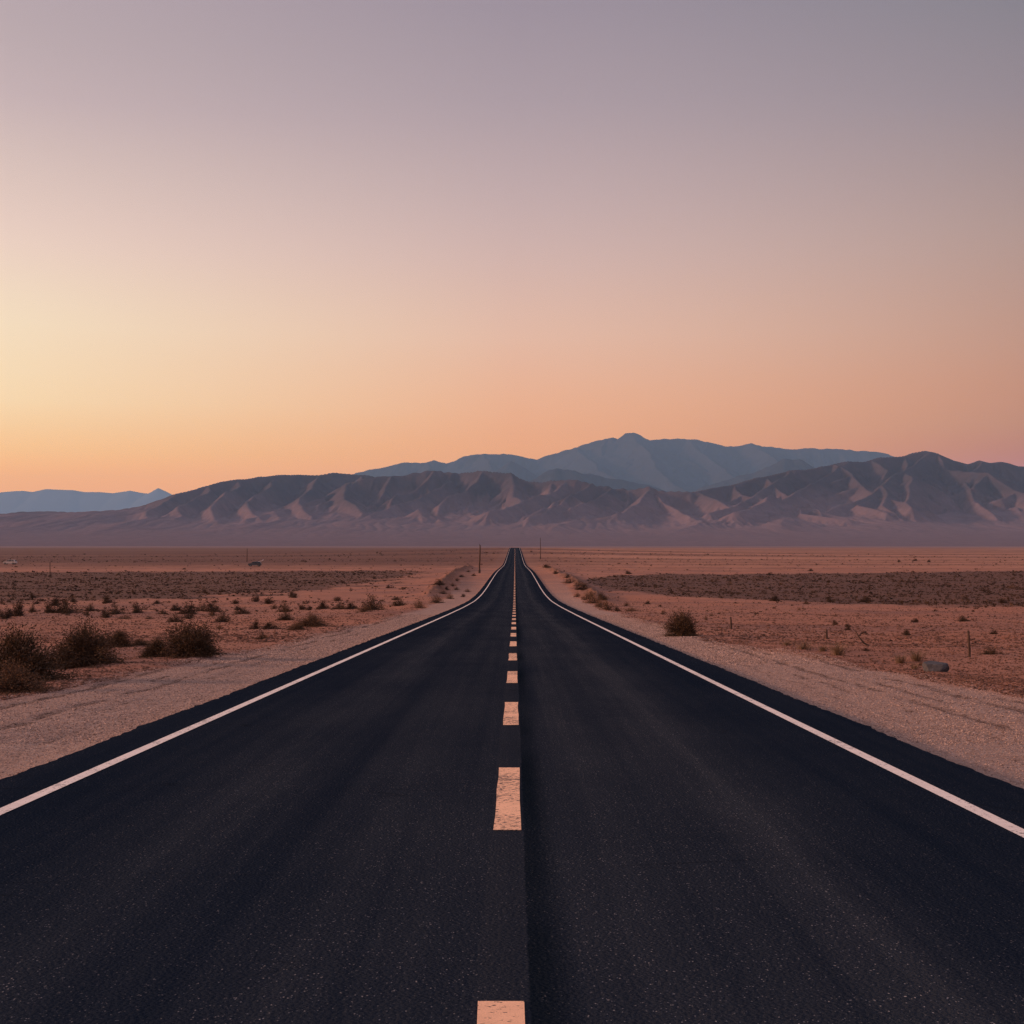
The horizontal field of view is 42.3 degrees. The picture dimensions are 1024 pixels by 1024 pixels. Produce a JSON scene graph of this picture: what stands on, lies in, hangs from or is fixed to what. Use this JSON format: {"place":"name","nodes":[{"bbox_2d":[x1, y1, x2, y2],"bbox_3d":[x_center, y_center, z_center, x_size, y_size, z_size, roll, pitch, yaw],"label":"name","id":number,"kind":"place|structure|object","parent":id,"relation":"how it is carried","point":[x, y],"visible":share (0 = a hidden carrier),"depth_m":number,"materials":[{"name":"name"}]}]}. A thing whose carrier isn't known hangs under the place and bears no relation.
{"place":"outdoors","nodes":[
{"label":"outdoors","id":0,"kind":"place"},
{"bbox_2d":[0,488,171,513],"bbox_3d":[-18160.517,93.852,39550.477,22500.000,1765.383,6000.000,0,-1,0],"label":"mountains","id":1,"kind":"structure","parent":0,"point":[49,500],"depth_m":39489.97,"materials":[{"name":"stone"}]},
{"bbox_2d":[248,560,262,565],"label":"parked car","id":2,"kind":"object","parent":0,"point":[258,563],"visible":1,"depth_m":412.34,"materials":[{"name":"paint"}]},
{"bbox_2d":[0,548,1023,1023],"bbox_3d":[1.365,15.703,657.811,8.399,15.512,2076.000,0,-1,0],"label":"road","id":3,"kind":"structure","parent":0,"point":[334,846],"depth_m":7.79,"materials":[{"name":"black asphalt"}]},
{"bbox_2d":[0,549,509,814],"bbox_3d":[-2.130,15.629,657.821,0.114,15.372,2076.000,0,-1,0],"label":"edge line","id":4,"kind":"object","parent":3,"relation":"on","point":[29,798],"visible":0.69,"depth_m":13.24,"materials":[{"name":"white paint"}]},
{"bbox_2d":[477,1001,524,1023],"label":"dash","id":5,"kind":"object","parent":3,"relation":"on","point":[500,1012],"visible":1,"depth_m":4.94,"materials":[{"name":"paint"}]},
{"bbox_2d":[493,767,520,829],"bbox_3d":[-0.028,2.149,10.092,0.184,0.092,2.958,0,-1,0],"label":"dash","id":6,"kind":"object","parent":3,"relation":"on","point":[507,815],"visible":1,"depth_m":9.80,"materials":[{"name":"paint"}]},
{"bbox_2d":[503,702,518,724],"bbox_3d":[-0.011,2.509,16.582,0.186,0.092,2.964,0,-1,0],"label":"dash","id":7,"kind":"object","parent":3,"relation":"on","point":[511,716],"visible":1,"depth_m":16.32,"materials":[{"name":"paint"}]},
{"bbox_2d":[506,671,517,682],"bbox_3d":[0.003,2.869,23.082,0.189,0.092,2.951,0,-1,0],"label":"dash","id":8,"kind":"object","parent":3,"relation":"on","point":[511,676],"visible":1,"depth_m":22.88,"materials":[{"name":"paint"}]},
{"bbox_2d":[509,653,516,659],"bbox_3d":[0.018,3.227,29.567,0.190,0.091,2.968,0,-1,0],"label":"dash","id":9,"kind":"object","parent":3,"relation":"on","point":[512,656],"visible":1,"depth_m":29.60,"materials":[{"name":"paint"}]},
{"bbox_2d":[510,641,516,645],"bbox_3d":[0.033,3.585,36.066,0.188,0.091,2.956,0,-1,0],"label":"dash","id":10,"kind":"object","parent":3,"relation":"on","point":[513,643],"visible":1,"depth_m":36.19,"materials":[{"name":"paint"}]},
{"bbox_2d":[519,548,1023,837],"bbox_3d":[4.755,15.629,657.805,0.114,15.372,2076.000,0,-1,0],"label":"edge line","id":11,"kind":"object","parent":3,"relation":"on","point":[1007,825],"visible":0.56,"depth_m":12.10,"materials":[{"name":"white paint"}]},
{"bbox_2d":[0,546,1023,788],"bbox_3d":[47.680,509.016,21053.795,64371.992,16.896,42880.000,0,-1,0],"label":"ground","id":12,"kind":"structure","parent":0,"point":[558,589],"depth_m":125.83,"materials":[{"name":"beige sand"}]},
{"bbox_2d":[0,607,13,618],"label":"desert shrub","id":13,"kind":"object","parent":12,"relation":"on","point":[7,616],"visible":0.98,"depth_m":76.08,"materials":[{"name":"brown plant"}]},
{"bbox_2d":[3,560,16,563],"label":"parked car","id":14,"kind":"object","parent":12,"relation":"on","point":[10,561],"visible":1,"depth_m":460.79,"materials":[{"name":"paint"}]},
{"bbox_2d":[8,600,28,615],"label":"desert shrub","id":15,"kind":"object","parent":12,"relation":"on","point":[18,611],"visible":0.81,"depth_m":86.31,"materials":[{"name":"brown plant"}]},
{"bbox_2d":[0,656,64,694],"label":"desert shrub","id":16,"kind":"object","parent":12,"relation":"on","point":[10,681],"visible":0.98,"depth_m":20.75,"materials":[{"name":"brown plant"}]},
{"bbox_2d":[28,604,37,611],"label":"desert shrub","id":17,"kind":"object","parent":12,"relation":"on","point":[33,609],"visible":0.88,"depth_m":93.53,"materials":[{"name":"brown plant"}]},
{"bbox_2d":[29,593,37,597],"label":"desert shrub","id":18,"kind":"object","parent":12,"relation":"on","point":[31,595],"visible":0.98,"depth_m":138.75,"materials":[{"name":"brown plant"}]},
{"bbox_2d":[0,616,91,681],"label":"desert shrub","id":19,"kind":"object","parent":12,"relation":"on","point":[25,654],"visible":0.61,"depth_m":22.85,"materials":[{"name":"brown plant"}]},
{"bbox_2d":[44,602,52,612],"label":"desert shrub","id":20,"kind":"object","parent":12,"relation":"on","point":[47,609],"visible":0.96,"depth_m":92.12,"materials":[{"name":"brown plant"}]},
{"bbox_2d":[48,596,60,605],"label":"desert shrub","id":21,"kind":"object","parent":12,"relation":"on","point":[55,600],"visible":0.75,"depth_m":109.19,"materials":[{"name":"brown plant"}]},
{"bbox_2d":[44,594,85,613],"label":"desert shrub","id":22,"kind":"object","parent":12,"relation":"on","point":[63,608],"visible":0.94,"depth_m":92.03,"materials":[{"name":"brown plant"}]},
{"bbox_2d":[45,612,131,668],"bbox_3d":[-8.898,2.640,27.382,2.039,1.170,1.962,0,-1,-1],"label":"desert shrub","id":23,"kind":"object","parent":12,"relation":"on","point":[82,651],"visible":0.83,"depth_m":27.18,"materials":[{"name":"brown plant"}]},
{"bbox_2d":[84,603,98,610],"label":"desert shrub","id":24,"kind":"object","parent":12,"relation":"on","point":[91,607],"visible":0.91,"depth_m":94.85,"materials":[{"name":"brown plant"}]},
{"bbox_2d":[100,606,112,617],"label":"desert shrub","id":25,"kind":"object","parent":12,"relation":"on","point":[105,615],"visible":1,"depth_m":76.33,"materials":[{"name":"brown plant"}]},
{"bbox_2d":[101,594,115,602],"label":"desert shrub","id":26,"kind":"object","parent":12,"relation":"on","point":[106,599],"visible":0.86,"depth_m":119.49,"materials":[{"name":"brown plant"}]},
{"bbox_2d":[106,604,126,614],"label":"desert shrub","id":27,"kind":"object","parent":12,"relation":"on","point":[115,612],"visible":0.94,"depth_m":88.32,"materials":[{"name":"brown plant"}]},
{"bbox_2d":[105,627,135,647],"bbox_3d":[-10.583,3.391,35.982,1.168,0.569,1.015,-1,-2,38],"label":"desert shrub","id":28,"kind":"object","parent":12,"relation":"on","point":[120,636],"visible":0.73,"depth_m":35.91,"materials":[{"name":"brown plant"}]},
{"bbox_2d":[118,614,135,618],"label":"desert shrub","id":29,"kind":"object","parent":12,"relation":"on","point":[127,617],"visible":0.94,"depth_m":72.86,"materials":[{"name":"brown plant"}]},
{"bbox_2d":[129,602,143,612],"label":"desert shrub","id":30,"kind":"object","parent":12,"relation":"on","point":[136,608],"visible":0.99,"depth_m":89.05,"materials":[{"name":"brown plant"}]},
{"bbox_2d":[132,638,151,645],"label":"desert shrub","id":31,"kind":"object","parent":12,"relation":"on","point":[141,642],"visible":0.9,"depth_m":36.40,"materials":[{"name":"brown plant"}]},
{"bbox_2d":[134,633,169,657],"bbox_3d":[-8.070,3.001,29.939,0.960,0.600,0.939,1,-1,-22],"label":"desert shrub","id":32,"kind":"object","parent":12,"relation":"on","point":[153,646],"visible":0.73,"depth_m":29.83,"materials":[{"name":"brown plant"}]},
{"bbox_2d":[169,603,180,610],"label":"desert shrub","id":33,"kind":"object","parent":12,"relation":"on","point":[176,608],"visible":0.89,"depth_m":92.60,"materials":[{"name":"brown plant"}]},
{"bbox_2d":[166,612,184,621],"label":"desert shrub","id":34,"kind":"object","parent":12,"relation":"on","point":[174,618],"visible":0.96,"depth_m":62.49,"materials":[{"name":"brown plant"}]},
{"bbox_2d":[175,601,197,613],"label":"desert shrub","id":35,"kind":"object","parent":12,"relation":"on","point":[190,611],"visible":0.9,"depth_m":86.27,"materials":[{"name":"brown plant"}]},
{"bbox_2d":[148,614,229,658],"bbox_3d":[-7.218,2.769,29.724,1.565,0.993,2.002,-1,-2,41],"label":"desert shrub","id":36,"kind":"object","parent":12,"relation":"on","point":[188,644],"visible":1,"depth_m":29.55,"materials":[{"name":"brown plant"}]},
{"bbox_2d":[180,612,199,618],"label":"desert shrub","id":37,"kind":"object","parent":12,"relation":"on","point":[188,616],"visible":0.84,"depth_m":70.61,"materials":[{"name":"brown plant"}]},
{"bbox_2d":[194,600,208,610],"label":"desert shrub","id":38,"kind":"object","parent":12,"relation":"on","point":[199,609],"visible":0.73,"depth_m":92.36,"materials":[{"name":"brown plant"}]},
{"bbox_2d":[205,598,221,611],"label":"desert shrub","id":39,"kind":"object","parent":12,"relation":"on","point":[209,608],"visible":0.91,"depth_m":90.13,"materials":[{"name":"brown plant"}]},
{"bbox_2d":[214,610,230,621],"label":"desert shrub","id":40,"kind":"object","parent":12,"relation":"on","point":[225,619],"visible":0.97,"depth_m":62.54,"materials":[{"name":"brown plant"}]},
{"bbox_2d":[231,606,252,613],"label":"desert shrub","id":41,"kind":"object","parent":12,"relation":"on","point":[243,611],"visible":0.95,"depth_m":85.86,"materials":[{"name":"brown plant"}]},
{"bbox_2d":[249,619,260,628],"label":"desert shrub","id":42,"kind":"object","parent":12,"relation":"on","point":[255,625],"visible":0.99,"depth_m":48.84,"materials":[{"name":"brown plant"}]},
{"bbox_2d":[249,595,260,601],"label":"desert shrub","id":43,"kind":"object","parent":12,"relation":"on","point":[255,599],"visible":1,"depth_m":119.40,"materials":[{"name":"brown plant"}]},
{"bbox_2d":[256,630,268,638],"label":"desert shrub","id":44,"kind":"object","parent":12,"relation":"on","point":[261,636],"visible":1,"depth_m":40.50,"materials":[{"name":"brown plant"}]},
{"bbox_2d":[260,596,274,603],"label":"desert shrub","id":45,"kind":"object","parent":12,"relation":"on","point":[267,601],"visible":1,"depth_m":112.48,"materials":[{"name":"brown plant"}]},
{"bbox_2d":[260,621,283,628],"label":"desert shrub","id":46,"kind":"object","parent":12,"relation":"on","point":[270,625],"visible":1,"depth_m":49.06,"materials":[{"name":"brown plant"}]},
{"bbox_2d":[275,601,291,611],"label":"desert shrub","id":47,"kind":"object","parent":12,"relation":"on","point":[282,606],"visible":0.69,"depth_m":88.41,"materials":[{"name":"brown plant"}]},
{"bbox_2d":[275,608,293,619],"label":"desert shrub","id":48,"kind":"object","parent":12,"relation":"on","point":[286,617],"visible":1,"depth_m":66.50,"materials":[{"name":"brown plant"}]},
{"bbox_2d":[287,590,297,597],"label":"desert shrub","id":49,"kind":"object","parent":12,"relation":"on","point":[292,595],"visible":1,"depth_m":135.96,"materials":[{"name":"brown plant"}]},
{"bbox_2d":[284,622,308,629],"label":"desert shrub","id":50,"kind":"object","parent":12,"relation":"on","point":[299,627],"visible":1,"depth_m":48.03,"materials":[{"name":"brown plant"}]},
{"bbox_2d":[296,605,306,609],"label":"desert shrub","id":51,"kind":"object","parent":12,"relation":"on","point":[303,607],"visible":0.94,"depth_m":95.06,"materials":[{"name":"brown plant"}]},
{"bbox_2d":[290,612,335,626],"bbox_3d":[-7.792,4.166,51.843,2.137,0.686,1.906,0,-1,1],"label":"desert shrub","id":52,"kind":"object","parent":12,"relation":"on","point":[312,621],"visible":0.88,"depth_m":51.69,"materials":[{"name":"brown plant"}]},
{"bbox_2d":[316,600,330,608],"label":"desert shrub","id":53,"kind":"object","parent":12,"relation":"on","point":[323,605],"visible":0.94,"depth_m":96.17,"materials":[{"name":"brown plant"}]},
{"bbox_2d":[332,601,344,608],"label":"desert shrub","id":54,"kind":"object","parent":12,"relation":"on","point":[339,606],"visible":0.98,"depth_m":91.34,"materials":[{"name":"brown plant"}]},
{"bbox_2d":[345,601,356,608],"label":"desert shrub","id":55,"kind":"object","parent":12,"relation":"on","point":[351,606],"visible":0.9,"depth_m":91.29,"materials":[{"name":"brown plant"}]},
{"bbox_2d":[353,602,373,611],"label":"desert shrub","id":56,"kind":"object","parent":12,"relation":"on","point":[363,609],"visible":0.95,"depth_m":81.26,"materials":[{"name":"brown plant"}]},
{"bbox_2d":[359,590,385,609],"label":"desert shrub","id":57,"kind":"object","parent":12,"relation":"on","point":[371,604],"visible":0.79,"depth_m":85.01,"materials":[{"name":"brown plant"}]},
{"bbox_2d":[390,596,406,605],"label":"desert shrub","id":58,"kind":"object","parent":12,"relation":"on","point":[396,603],"visible":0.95,"depth_m":101.60,"materials":[{"name":"brown plant"}]},
{"bbox_2d":[412,597,425,607],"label":"desert shrub","id":59,"kind":"object","parent":12,"relation":"on","point":[418,605],"visible":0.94,"depth_m":95.45,"materials":[{"name":"brown plant"}]},
{"bbox_2d":[429,590,444,602],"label":"desert shrub","id":60,"kind":"object","parent":12,"relation":"on","point":[437,599],"visible":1,"depth_m":112.49,"materials":[{"name":"brown plant"}]},
{"bbox_2d":[431,579,443,584],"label":"desert shrub","id":61,"kind":"object","parent":12,"relation":"on","point":[438,582],"visible":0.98,"depth_m":156.41,"materials":[{"name":"brown plant"}]},
{"bbox_2d":[478,544,480,572],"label":"utility pole","id":62,"kind":"object","parent":12,"relation":"on","point":[479,570],"visible":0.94,"depth_m":261.63,"materials":[{"name":"brown wood"}]},
{"bbox_2d":[0,614,1023,787],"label":"gravel","id":63,"kind":"structure","parent":12,"relation":"on","point":[307,660],"depth_m":21.77,"materials":[{"name":"brown gravel"}]},
{"bbox_2d":[0,549,1023,618],"bbox_3d":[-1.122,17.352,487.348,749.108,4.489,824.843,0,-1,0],"label":"scrub","id":64,"kind":"object","parent":12,"relation":"on","point":[636,584],"visible":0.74,"depth_m":199.10,"materials":[{"name":"brown plant"}]},
{"bbox_2d":[562,577,575,582],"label":"desert shrub","id":65,"kind":"object","parent":12,"relation":"on","point":[569,581],"visible":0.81,"depth_m":187.72,"materials":[{"name":"brown plant"}]},
{"bbox_2d":[572,582,588,589],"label":"desert shrub","id":66,"kind":"object","parent":12,"relation":"on","point":[583,585],"visible":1,"depth_m":149.54,"materials":[{"name":"brown plant"}]},
{"bbox_2d":[578,592,590,599],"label":"desert shrub","id":67,"kind":"object","parent":12,"relation":"on","point":[585,598],"visible":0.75,"depth_m":119.37,"materials":[{"name":"brown plant"}]},
{"bbox_2d":[583,591,604,603],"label":"desert shrub","id":68,"kind":"object","parent":12,"relation":"on","point":[593,601],"visible":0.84,"depth_m":108.40,"materials":[{"name":"brown plant"}]},
{"bbox_2d":[592,594,605,606],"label":"desert shrub","id":69,"kind":"object","parent":12,"relation":"on","point":[597,604],"visible":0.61,"depth_m":93.86,"materials":[{"name":"brown plant"}]},
{"bbox_2d":[597,593,607,599],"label":"desert shrub","id":70,"kind":"object","parent":12,"relation":"on","point":[602,597],"visible":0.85,"depth_m":112.33,"materials":[{"name":"brown plant"}]},
{"bbox_2d":[594,594,616,609],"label":"desert shrub","id":71,"kind":"object","parent":12,"relation":"on","point":[606,607],"visible":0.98,"depth_m":86.17,"materials":[{"name":"brown plant"}]},
{"bbox_2d":[621,605,641,611],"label":"desert shrub","id":72,"kind":"object","parent":12,"relation":"on","point":[629,609],"visible":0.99,"depth_m":83.79,"materials":[{"name":"brown plant"}]},
{"bbox_2d":[660,604,703,636],"bbox_3d":[5.539,3.548,43.317,1.393,1.108,1.706,-1,-2,30],"label":"desert shrub","id":73,"kind":"object","parent":12,"relation":"on","point":[683,626],"visible":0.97,"depth_m":43.16,"materials":[{"name":"brown plant"}]},
{"bbox_2d":[767,594,779,600],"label":"desert shrub","id":74,"kind":"object","parent":12,"relation":"on","point":[774,598],"visible":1,"depth_m":124.93,"materials":[{"name":"brown plant"}]},
{"bbox_2d":[780,639,794,645],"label":"dry grass","id":75,"kind":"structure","parent":12,"relation":"on","point":[786,643],"depth_m":37.49,"materials":[{"name":"plant"}]},
{"bbox_2d":[793,640,811,649],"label":"dry grass","id":76,"kind":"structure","parent":12,"relation":"on","point":[804,646],"depth_m":32.17,"materials":[{"name":"plant"}]},
{"bbox_2d":[818,644,828,651],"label":"dry grass","id":77,"kind":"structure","parent":12,"relation":"on","point":[822,649],"depth_m":31.47,"materials":[{"name":"plant"}]},
{"bbox_2d":[827,640,848,655],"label":"dry grass","id":78,"kind":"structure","parent":12,"relation":"on","point":[836,651],"depth_m":30.41,"materials":[{"name":"plant"}]},
{"bbox_2d":[852,626,868,645],"bbox_3d":[10.161,3.627,38.546,0.484,0.594,0.123,0,-1,-3],"label":"dead branch","id":79,"kind":"object","parent":12,"relation":"on","point":[863,642],"visible":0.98,"depth_m":38.55,"materials":[{"name":"brown wood"}]},
{"bbox_2d":[859,596,870,601],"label":"desert shrub","id":80,"kind":"object","parent":12,"relation":"on","point":[864,600],"visible":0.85,"depth_m":123.52,"materials":[{"name":"brown plant"}]},
{"bbox_2d":[891,653,906,663],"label":"dry grass","id":81,"kind":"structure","parent":12,"relation":"on","point":[898,660],"depth_m":29.35,"materials":[{"name":"plant"}]},
{"bbox_2d":[902,629,910,635],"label":"desert shrub","id":82,"kind":"object","parent":12,"relation":"on","point":[906,632],"visible":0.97,"depth_m":46.41,"materials":[{"name":"brown plant"}]},
{"bbox_2d":[909,662,922,669],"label":"dry grass","id":83,"kind":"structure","parent":12,"relation":"on","point":[915,667],"depth_m":27.26,"materials":[{"name":"plant"}]},
{"bbox_2d":[907,649,933,661],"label":"dry grass","id":84,"kind":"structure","parent":12,"relation":"on","point":[914,656],"depth_m":29.52,"materials":[{"name":"plant"}]},
{"bbox_2d":[922,661,949,671],"bbox_3d":[8.475,3.142,26.384,0.542,0.334,0.517,0,-1,-11],"label":"boulder","id":85,"kind":"object","parent":12,"relation":"on","point":[931,666],"visible":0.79,"depth_m":26.23,"materials":[{"name":"grey stone"}]},
{"bbox_2d":[958,615,971,620],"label":"desert shrub","id":86,"kind":"object","parent":12,"relation":"on","point":[963,618],"visible":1,"depth_m":66.47,"materials":[{"name":"brown plant"}]},
{"bbox_2d":[967,630,970,656],"bbox_3d":[10.900,3.268,31.587,0.074,0.894,0.074,-2,-3,0],"label":"wooden stake","id":87,"kind":"object","parent":12,"relation":"on","point":[969,647],"visible":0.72,"depth_m":31.57,"materials":[{"name":"brown wood"}]},
{"bbox_2d":[980,645,1006,654],"bbox_3d":[11.820,3.407,32.695,0.597,0.228,0.674,1,-2,-26],"label":"desert shrub","id":88,"kind":"object","parent":12,"relation":"on","point":[988,652],"visible":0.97,"depth_m":32.65,"materials":[{"name":"brown plant"}]},
{"bbox_2d":[0,451,1023,546],"bbox_3d":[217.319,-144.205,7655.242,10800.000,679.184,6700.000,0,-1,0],"label":"mountains","id":89,"kind":"structure","parent":0,"point":[924,498],"depth_m":8121.84,"materials":[{"name":"stone"}]},
{"bbox_2d":[0,0,1023,494],"label":"sky","id":90,"kind":"structure","parent":0,"point":[240,239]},
{"bbox_2d":[353,433,893,491],"bbox_3d":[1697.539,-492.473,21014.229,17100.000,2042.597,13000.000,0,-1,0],"label":"mountains","id":91,"kind":"structure","parent":0,"point":[630,461],"depth_m":23130.69,"materials":[{"name":"stone"}]}
]}

